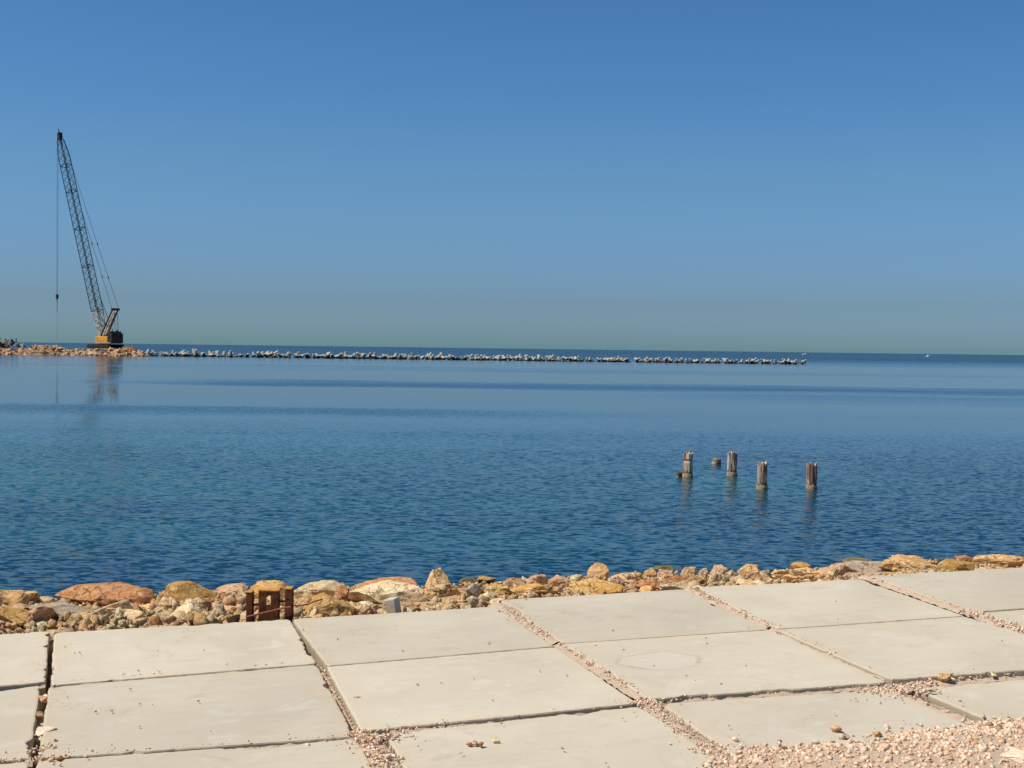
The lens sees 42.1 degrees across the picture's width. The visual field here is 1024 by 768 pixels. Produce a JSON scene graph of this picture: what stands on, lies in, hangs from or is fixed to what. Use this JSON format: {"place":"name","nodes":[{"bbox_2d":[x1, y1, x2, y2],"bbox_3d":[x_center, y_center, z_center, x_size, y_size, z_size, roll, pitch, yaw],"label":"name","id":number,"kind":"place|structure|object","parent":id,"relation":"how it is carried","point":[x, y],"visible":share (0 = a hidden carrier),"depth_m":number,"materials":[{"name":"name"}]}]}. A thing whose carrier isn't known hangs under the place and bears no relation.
{"place":"outdoors","nodes":[
{"label":"outdoors","id":0,"kind":"place"},
{"bbox_2d":[1,346,137,355],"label":"spit","id":1,"kind":"structure","parent":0,"point":[48,349],"depth_m":295.44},
{"bbox_2d":[56,129,124,348],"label":"crawler crane","id":2,"kind":"object","parent":1,"relation":"on","point":[105,338],"visible":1,"depth_m":302.74,"materials":[{"name":"metal"}]},
{"bbox_2d":[4,572,897,767],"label":"ground","id":3,"kind":"structure","parent":0,"point":[51,646],"depth_m":6.87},
{"bbox_2d":[0,762,28,767],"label":"paving slab","id":4,"kind":"structure","parent":3,"relation":"on","point":[19,765],"depth_m":4.68,"materials":[{"name":"concrete"}]},
{"bbox_2d":[0,686,39,767],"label":"paving slab","id":5,"kind":"structure","parent":3,"relation":"on","point":[19,708],"depth_m":5.18,"materials":[{"name":"concrete"}]},
{"bbox_2d":[38,695,47,703],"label":"stone","id":6,"kind":"object","parent":5,"relation":"on","point":[42,699],"visible":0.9,"depth_m":5.51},
{"bbox_2d":[0,590,39,604],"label":"rock","id":7,"kind":"object","parent":3,"relation":"on","point":[10,597],"visible":0.56,"depth_m":7.48,"materials":[{"name":"stone"}]},
{"bbox_2d":[0,631,49,709],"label":"paving slab","id":8,"kind":"structure","parent":3,"relation":"on","point":[24,657],"depth_m":6.06,"materials":[{"name":"concrete"}]},
{"bbox_2d":[55,582,149,606],"bbox_3d":[-2.376,1.260,7.728,0.610,0.203,0.326,1,2,2],"label":"boulder","id":9,"kind":"object","parent":3,"relation":"on","point":[104,594],"visible":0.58,"depth_m":7.64,"materials":[{"name":"stone"}]},
{"bbox_2d":[135,587,154,602],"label":"rock","id":10,"kind":"object","parent":3,"relation":"on","point":[144,594],"visible":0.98,"depth_m":7.54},
{"bbox_2d":[51,619,315,687],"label":"paving slab","id":11,"kind":"structure","parent":3,"relation":"on","point":[113,655],"depth_m":6.21,"materials":[{"name":"concrete"}]},
{"bbox_2d":[163,581,215,601],"bbox_3d":[-1.931,1.255,7.866,0.313,0.168,0.248,2,2,37],"label":"boulder","id":12,"kind":"object","parent":3,"relation":"on","point":[180,590],"visible":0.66,"depth_m":7.82,"materials":[{"name":"stone"}]},
{"bbox_2d":[39,665,354,760],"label":"paving slab","id":13,"kind":"structure","parent":3,"relation":"on","point":[274,706],"depth_m":5.27,"materials":[{"name":"concrete"}]},
{"bbox_2d":[34,726,56,735],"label":"stone","id":14,"kind":"object","parent":13,"relation":"on","point":[40,730],"visible":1,"depth_m":5.04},
{"bbox_2d":[36,739,371,767],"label":"paving slab","id":15,"kind":"structure","parent":3,"relation":"on","point":[326,754],"depth_m":4.74,"materials":[{"name":"concrete"}]},
{"bbox_2d":[249,580,287,598],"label":"rock","id":16,"kind":"object","parent":3,"relation":"on","point":[268,584],"visible":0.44,"depth_m":7.80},
{"bbox_2d":[294,580,345,598],"bbox_3d":[-1.182,1.283,8.046,0.340,0.184,0.297,1,2,6],"label":"rock","id":17,"kind":"object","parent":3,"relation":"on","point":[329,587],"visible":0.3,"depth_m":7.95,"materials":[{"name":"stone"}]},
{"bbox_2d":[334,585,348,600],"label":"rock","id":18,"kind":"object","parent":3,"relation":"on","point":[341,592],"visible":0.84,"depth_m":7.68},
{"bbox_2d":[348,580,427,603],"bbox_3d":[-0.751,1.279,7.840,0.512,0.222,0.298,1,2,6],"label":"boulder","id":19,"kind":"object","parent":3,"relation":"on","point":[380,592],"visible":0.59,"depth_m":7.77,"materials":[{"name":"stone"}]},
{"bbox_2d":[292,607,553,675],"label":"paving slab","id":20,"kind":"structure","parent":3,"relation":"on","point":[374,638],"depth_m":6.50,"materials":[{"name":"concrete"}]},
{"bbox_2d":[424,567,450,589],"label":"boulder","id":21,"kind":"object","parent":3,"relation":"on","point":[438,576],"visible":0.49,"depth_m":8.48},
{"bbox_2d":[424,584,460,598],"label":"rock","id":22,"kind":"object","parent":3,"relation":"on","point":[438,591],"visible":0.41,"depth_m":7.97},
{"bbox_2d":[466,584,480,597],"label":"rock","id":23,"kind":"object","parent":3,"relation":"on","point":[474,590],"visible":0.81,"depth_m":7.67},
{"bbox_2d":[326,647,636,744],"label":"paving slab","id":24,"kind":"structure","parent":3,"relation":"on","point":[512,685],"depth_m":5.58,"materials":[{"name":"concrete"}]},
{"bbox_2d":[483,591,500,600],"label":"rock","id":25,"kind":"object","parent":3,"relation":"on","point":[492,594],"visible":0.24,"depth_m":7.66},
{"bbox_2d":[0,558,1023,642],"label":"rubble","id":26,"kind":"object","parent":3,"relation":"on","point":[234,614],"visible":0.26,"depth_m":7.26,"materials":[{"name":"stone"}]},
{"bbox_2d":[10,603,30,610],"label":"rock","id":27,"kind":"object","parent":26,"relation":"on","point":[21,606],"visible":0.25,"depth_m":7.06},
{"bbox_2d":[0,606,55,626],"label":"rock","id":28,"kind":"object","parent":26,"relation":"on","point":[11,614],"visible":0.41,"depth_m":6.92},
{"bbox_2d":[28,604,54,620],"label":"rock","id":29,"kind":"object","parent":26,"relation":"on","point":[43,612],"visible":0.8,"depth_m":6.87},
{"bbox_2d":[29,602,94,617],"bbox_3d":[-2.369,1.213,7.072,0.366,0.100,0.213,1,2,0],"label":"rock","id":30,"kind":"object","parent":26,"relation":"on","point":[61,608],"visible":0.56,"depth_m":7.02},
{"bbox_2d":[66,612,92,621],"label":"rock","id":31,"kind":"object","parent":26,"relation":"on","point":[84,616],"visible":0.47,"depth_m":6.92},
{"bbox_2d":[93,599,132,614],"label":"rock","id":32,"kind":"object","parent":26,"relation":"on","point":[125,604],"visible":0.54,"depth_m":7.06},
{"bbox_2d":[105,608,126,617],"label":"rock","id":33,"kind":"object","parent":26,"relation":"on","point":[110,611],"visible":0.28,"depth_m":7.00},
{"bbox_2d":[124,609,148,626],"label":"rock","id":34,"kind":"object","parent":26,"relation":"on","point":[130,614],"visible":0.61,"depth_m":6.93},
{"bbox_2d":[138,620,151,627],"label":"rock","id":35,"kind":"object","parent":26,"relation":"on","point":[147,624],"visible":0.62,"depth_m":6.85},
{"bbox_2d":[149,606,168,616],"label":"rock","id":36,"kind":"object","parent":26,"relation":"on","point":[163,608],"visible":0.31,"depth_m":7.11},
{"bbox_2d":[158,596,171,604],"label":"rock","id":37,"kind":"object","parent":26,"relation":"on","point":[164,600],"visible":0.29,"depth_m":7.29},
{"bbox_2d":[170,599,201,623],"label":"rock","id":38,"kind":"object","parent":26,"relation":"on","point":[189,605],"visible":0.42,"depth_m":7.02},
{"bbox_2d":[216,583,248,593],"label":"rock","id":39,"kind":"object","parent":26,"relation":"on","point":[232,588],"visible":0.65,"depth_m":7.98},
{"bbox_2d":[246,586,293,622],"bbox_3d":[-1.262,1.178,6.919,0.240,0.240,0.081,1,2,0],"label":"steel frame","id":40,"kind":"object","parent":26,"relation":"on","point":[266,612],"visible":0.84,"depth_m":6.90,"materials":[{"name":"metal"}]},
{"bbox_2d":[295,593,313,607],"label":"rock","id":41,"kind":"object","parent":26,"relation":"on","point":[300,601],"visible":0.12,"depth_m":7.32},
{"bbox_2d":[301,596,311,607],"bbox_3d":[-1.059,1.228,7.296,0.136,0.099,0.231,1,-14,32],"label":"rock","id":42,"kind":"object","parent":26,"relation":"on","point":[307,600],"visible":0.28,"depth_m":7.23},
{"bbox_2d":[298,612,321,617],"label":"rock","id":43,"kind":"object","parent":26,"relation":"on","point":[316,616],"visible":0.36,"depth_m":7.06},
{"bbox_2d":[308,605,319,614],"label":"rock","id":44,"kind":"object","parent":26,"relation":"on","point":[314,610],"visible":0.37,"depth_m":7.09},
{"bbox_2d":[305,592,356,616],"bbox_3d":[-0.975,1.216,7.186,0.277,0.158,0.206,16,-14,-2],"label":"rock","id":45,"kind":"object","parent":26,"relation":"on","point":[329,604],"visible":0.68,"depth_m":7.14,"materials":[{"name":"stone"}]},
{"bbox_2d":[358,601,372,605],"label":"rock","id":46,"kind":"object","parent":26,"relation":"on","point":[363,603],"visible":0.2,"depth_m":7.46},
{"bbox_2d":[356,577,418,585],"bbox_3d":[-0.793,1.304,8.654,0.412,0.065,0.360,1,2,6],"label":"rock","id":47,"kind":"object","parent":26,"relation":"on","point":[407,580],"visible":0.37,"depth_m":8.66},
{"bbox_2d":[384,597,400,612],"bbox_3d":[-0.641,1.196,7.159,0.065,0.092,0.061,-6,5,26],"label":"concrete chunk","id":48,"kind":"object","parent":26,"relation":"on","point":[392,604],"visible":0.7,"depth_m":7.14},
{"bbox_2d":[459,577,476,583],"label":"rock","id":49,"kind":"object","parent":26,"relation":"on","point":[469,579],"visible":0.54,"depth_m":15.64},
{"bbox_2d":[467,596,478,605],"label":"stone","id":50,"kind":"object","parent":26,"relation":"on","point":[472,600],"visible":1,"depth_m":7.24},
{"bbox_2d":[477,576,495,582],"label":"rock","id":51,"kind":"object","parent":26,"relation":"on","point":[486,579],"visible":0.9,"depth_m":15.84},
{"bbox_2d":[481,584,510,594],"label":"rock","id":52,"kind":"object","parent":26,"relation":"on","point":[501,589],"visible":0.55,"depth_m":7.74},
{"bbox_2d":[489,598,502,603],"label":"rock","id":53,"kind":"object","parent":26,"relation":"on","point":[493,601],"visible":0.24,"depth_m":7.51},
{"bbox_2d":[503,580,524,587],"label":"rock","id":54,"kind":"object","parent":26,"relation":"on","point":[509,583],"visible":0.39,"depth_m":7.88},
{"bbox_2d":[508,583,560,596],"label":"rock","id":55,"kind":"object","parent":26,"relation":"on","point":[538,589],"visible":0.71,"depth_m":7.76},
{"bbox_2d":[526,574,548,584],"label":"rock","id":56,"kind":"object","parent":26,"relation":"on","point":[542,579],"visible":0.54,"depth_m":8.45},
{"bbox_2d":[569,579,622,594],"bbox_3d":[0.495,1.207,7.841,0.321,0.105,0.156,1,2,3],"label":"rock","id":57,"kind":"object","parent":26,"relation":"on","point":[594,586],"visible":0.73,"depth_m":7.80,"materials":[{"name":"stone"}]},
{"bbox_2d":[607,575,623,584],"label":"rock","id":58,"kind":"object","parent":26,"relation":"on","point":[616,579],"visible":0.73,"depth_m":8.23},
{"bbox_2d":[639,585,653,591],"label":"rock","id":59,"kind":"object","parent":26,"relation":"on","point":[645,588],"visible":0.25,"depth_m":7.83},
{"bbox_2d":[635,580,659,590],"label":"rock","id":60,"kind":"object","parent":26,"relation":"on","point":[654,585],"visible":0.52,"depth_m":7.93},
{"bbox_2d":[643,568,656,577],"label":"rock","id":61,"kind":"object","parent":26,"relation":"on","point":[650,572],"visible":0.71,"depth_m":9.14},
{"bbox_2d":[653,565,674,569],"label":"rock","id":62,"kind":"object","parent":26,"relation":"on","point":[666,567],"visible":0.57,"depth_m":17.03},
{"bbox_2d":[660,575,689,582],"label":"rock","id":63,"kind":"object","parent":26,"relation":"on","point":[677,579],"visible":0.38,"depth_m":8.21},
{"bbox_2d":[698,568,708,574],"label":"rock","id":64,"kind":"object","parent":26,"relation":"on","point":[703,571],"visible":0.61,"depth_m":9.08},
{"bbox_2d":[710,564,727,574],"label":"rock","id":65,"kind":"object","parent":26,"relation":"on","point":[719,569],"visible":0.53,"depth_m":9.20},
{"bbox_2d":[736,579,766,583],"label":"rock","id":66,"kind":"object","parent":26,"relation":"on","point":[739,581],"visible":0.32,"depth_m":8.06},
{"bbox_2d":[840,557,871,561],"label":"rock","id":67,"kind":"object","parent":26,"relation":"on","point":[852,559],"visible":0.45,"depth_m":17.67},
{"bbox_2d":[937,558,978,571],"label":"rock","id":68,"kind":"object","parent":26,"relation":"on","point":[950,564],"visible":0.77,"depth_m":8.74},
{"bbox_2d":[954,555,972,561],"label":"rock","id":69,"kind":"object","parent":26,"relation":"on","point":[965,558],"visible":0.58,"depth_m":9.45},
{"bbox_2d":[972,554,1023,567],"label":"rock","id":70,"kind":"object","parent":26,"relation":"on","point":[1002,560],"visible":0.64,"depth_m":9.38,"materials":[{"name":"stone"}]},
{"bbox_2d":[0,575,1023,767],"bbox_3d":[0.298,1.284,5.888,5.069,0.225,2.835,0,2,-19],"label":"gravel","id":71,"kind":"structure","parent":3,"relation":"on","point":[362,735],"depth_m":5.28,"materials":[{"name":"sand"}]},
{"bbox_2d":[36,711,43,719],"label":"stone","id":72,"kind":"object","parent":71,"relation":"on","point":[39,715],"visible":1,"depth_m":5.28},
{"bbox_2d":[938,673,952,682],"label":"stone","id":73,"kind":"object","parent":71,"relation":"on","point":[944,677],"visible":1,"depth_m":5.76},
{"bbox_2d":[385,707,720,767],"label":"paving slab","id":74,"kind":"structure","parent":3,"relation":"on","point":[639,738],"depth_m":4.91,"materials":[{"name":"concrete"}]},
{"bbox_2d":[491,736,499,742],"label":"stone","id":75,"kind":"object","parent":74,"relation":"on","point":[495,739],"visible":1,"depth_m":4.92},
{"bbox_2d":[548,575,569,587],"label":"rock","id":76,"kind":"object","parent":3,"relation":"on","point":[556,580],"visible":0.7,"depth_m":8.40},
{"bbox_2d":[569,574,582,582],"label":"rock","id":77,"kind":"object","parent":3,"relation":"on","point":[575,578],"visible":0.62,"depth_m":8.34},
{"bbox_2d":[587,562,609,575],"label":"boulder","id":78,"kind":"object","parent":3,"relation":"on","point":[596,568],"visible":0.56,"depth_m":8.97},
{"bbox_2d":[613,572,645,583],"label":"rock","id":79,"kind":"object","parent":3,"relation":"on","point":[624,579],"visible":0.27,"depth_m":8.82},
{"bbox_2d":[499,589,767,645],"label":"paving slab","id":80,"kind":"structure","parent":3,"relation":"on","point":[623,616],"depth_m":6.89,"materials":[{"name":"concrete"}]},
{"bbox_2d":[657,569,673,578],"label":"rock","id":81,"kind":"object","parent":3,"relation":"on","point":[665,574],"visible":0.5,"depth_m":9.07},
{"bbox_2d":[680,567,695,577],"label":"rock","id":82,"kind":"object","parent":3,"relation":"on","point":[688,572],"visible":0.52,"depth_m":9.12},
{"bbox_2d":[695,575,708,582],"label":"rock","id":83,"kind":"object","parent":3,"relation":"on","point":[697,577],"visible":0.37,"depth_m":8.25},
{"bbox_2d":[564,630,885,709],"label":"paving slab","id":84,"kind":"structure","parent":3,"relation":"on","point":[774,662],"depth_m":5.93,"materials":[{"name":"concrete"}]},
{"bbox_2d":[737,564,759,576],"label":"rock","id":85,"kind":"object","parent":3,"relation":"on","point":[750,569],"visible":0.66,"depth_m":9.34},
{"bbox_2d":[740,580,756,584],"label":"rock","id":86,"kind":"object","parent":3,"relation":"on","point":[747,582],"visible":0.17,"depth_m":7.99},
{"bbox_2d":[771,567,818,581],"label":"rock","id":87,"kind":"object","parent":3,"relation":"on","point":[790,575],"visible":0.62,"depth_m":8.68,"materials":[{"name":"stone"}]},
{"bbox_2d":[663,691,968,754],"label":"paving slab","id":88,"kind":"structure","parent":3,"relation":"on","point":[786,720],"depth_m":5.23,"materials":[{"name":"concrete"}]},
{"bbox_2d":[830,725,841,731],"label":"stone","id":89,"kind":"object","parent":88,"relation":"on","point":[835,728],"visible":1,"depth_m":5.04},
{"bbox_2d":[873,731,882,735],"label":"stone","id":90,"kind":"object","parent":88,"relation":"on","point":[876,733],"visible":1,"depth_m":4.98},
{"bbox_2d":[697,579,963,629],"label":"paving slab","id":91,"kind":"structure","parent":3,"relation":"on","point":[797,605],"depth_m":7.17,"materials":[{"name":"concrete"}]},
{"bbox_2d":[818,563,845,579],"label":"rock","id":92,"kind":"object","parent":3,"relation":"on","point":[823,573],"visible":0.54,"depth_m":8.65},
{"bbox_2d":[828,565,838,579],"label":"rock","id":93,"kind":"object","parent":92,"relation":"on","point":[833,571],"visible":0.88,"depth_m":8.56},
{"bbox_2d":[843,574,851,579],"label":"rock","id":94,"kind":"object","parent":3,"relation":"on","point":[847,576],"visible":0.31,"depth_m":8.39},
{"bbox_2d":[694,713,1023,767],"bbox_3d":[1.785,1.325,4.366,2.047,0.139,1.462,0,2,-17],"label":"gravel heap","id":95,"kind":"object","parent":3,"relation":"on","point":[996,758],"visible":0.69,"depth_m":4.56,"materials":[{"name":"gravel"}]},
{"bbox_2d":[994,723,1001,728],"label":"stone","id":96,"kind":"object","parent":95,"relation":"on","point":[998,726],"visible":0.82,"depth_m":4.99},
{"bbox_2d":[1000,747,1023,763],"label":"stone","id":97,"kind":"object","parent":95,"relation":"on","point":[1015,754],"visible":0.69,"depth_m":4.50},
{"bbox_2d":[835,561,893,572],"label":"boulder","id":98,"kind":"object","parent":3,"relation":"on","point":[865,566],"visible":0.48,"depth_m":9.29,"materials":[{"name":"stone"}]},
{"bbox_2d":[775,617,1023,696],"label":"paving slab","id":99,"kind":"structure","parent":3,"relation":"on","point":[898,652],"depth_m":6.26,"materials":[{"name":"concrete"}]},
{"bbox_2d":[879,554,939,571],"bbox_3d":[2.771,1.268,9.212,0.446,0.154,0.217,1,2,3],"label":"rock","id":100,"kind":"object","parent":3,"relation":"on","point":[897,563],"visible":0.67,"depth_m":9.18,"materials":[{"name":"stone"}]},
{"bbox_2d":[869,567,1023,620],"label":"paving slab","id":101,"kind":"structure","parent":3,"relation":"on","point":[992,590],"depth_m":7.59,"materials":[{"name":"concrete"}]},
{"bbox_2d":[915,680,1023,724],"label":"paving slab","id":102,"kind":"structure","parent":3,"relation":"on","point":[991,700],"depth_m":5.51,"materials":[{"name":"concrete"}]},
{"bbox_2d":[984,610,1023,626],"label":"paving slab","id":103,"kind":"structure","parent":3,"relation":"on","point":[1013,616],"depth_m":6.92,"materials":[{"name":"concrete"}]},
{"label":"rock","id":104,"kind":"object","parent":3,"relation":"on","visible":0},
{"bbox_2d":[790,562,810,568],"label":"rock","id":105,"kind":"object","parent":104,"relation":"on","point":[794,565],"visible":0.6,"depth_m":9.62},
{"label":"rock","id":106,"kind":"object","parent":3,"relation":"on","visible":0},
{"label":"rock","id":107,"kind":"object","parent":106,"relation":"on","visible":0},
{"bbox_2d":[659,583,694,590],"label":"rock","id":108,"kind":"object","parent":107,"relation":"on","point":[673,586],"visible":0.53,"depth_m":7.77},
{"bbox_2d":[0,342,1023,599],"bbox_3d":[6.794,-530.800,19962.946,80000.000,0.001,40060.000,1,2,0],"label":"sea","id":109,"kind":"structure","parent":0,"point":[158,474],"depth_m":32.40,"materials":[{"name":"liquid"}]},
{"bbox_2d":[191,349,201,356],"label":"tetrapod","id":110,"kind":"object","parent":109,"relation":"in","point":[195,354],"visible":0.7,"depth_m":302.69,"materials":[{"name":"concrete"}]},
{"bbox_2d":[262,351,272,357],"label":"tetrapod","id":111,"kind":"object","parent":109,"relation":"in","point":[267,354],"visible":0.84,"depth_m":303.97,"materials":[{"name":"concrete"}]},
{"bbox_2d":[342,351,350,358],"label":"tetrapod","id":112,"kind":"object","parent":109,"relation":"in","point":[346,356],"visible":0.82,"depth_m":304.53,"materials":[{"name":"concrete"}]},
{"bbox_2d":[682,450,692,477],"bbox_3d":[3.897,2.063,29.474,0.247,1.201,0.248,1,2,0],"label":"timber pile","id":113,"kind":"object","parent":109,"relation":"in","point":[687,470],"visible":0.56,"depth_m":29.38,"materials":[{"name":"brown wood"}]},
{"bbox_2d":[711,458,720,463],"bbox_3d":[5.070,2.025,32.970,0.259,0.352,0.233,1,2,0],"label":"timber stump","id":114,"kind":"object","parent":109,"relation":"in","point":[716,461],"visible":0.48,"depth_m":32.88,"materials":[{"name":"brown wood"}]},
{"bbox_2d":[726,450,737,475],"bbox_3d":[4.959,2.083,29.966,0.253,1.162,0.247,1,2,0],"label":"timber pile","id":115,"kind":"object","parent":109,"relation":"in","point":[731,463],"visible":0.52,"depth_m":29.87,"materials":[{"name":"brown wood"}]},
{"bbox_2d":[756,460,767,489],"bbox_3d":[5.093,2.147,27.075,0.241,1.190,0.243,1,2,0],"label":"timber pile","id":116,"kind":"object","parent":109,"relation":"in","point":[762,477],"visible":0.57,"depth_m":26.98,"materials":[{"name":"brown wood"}]},
{"bbox_2d":[805,462,817,488],"bbox_3d":[6.154,2.169,27.309,0.242,1.161,0.245,1,2,0],"label":"timber pile","id":117,"kind":"object","parent":109,"relation":"in","point":[811,476],"visible":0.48,"depth_m":27.22,"materials":[{"name":"brown wood"}]},
{"bbox_2d":[0,0,1023,354],"label":"sky","id":118,"kind":"structure","parent":0,"point":[821,176],"materials":[{"name":"blue"}]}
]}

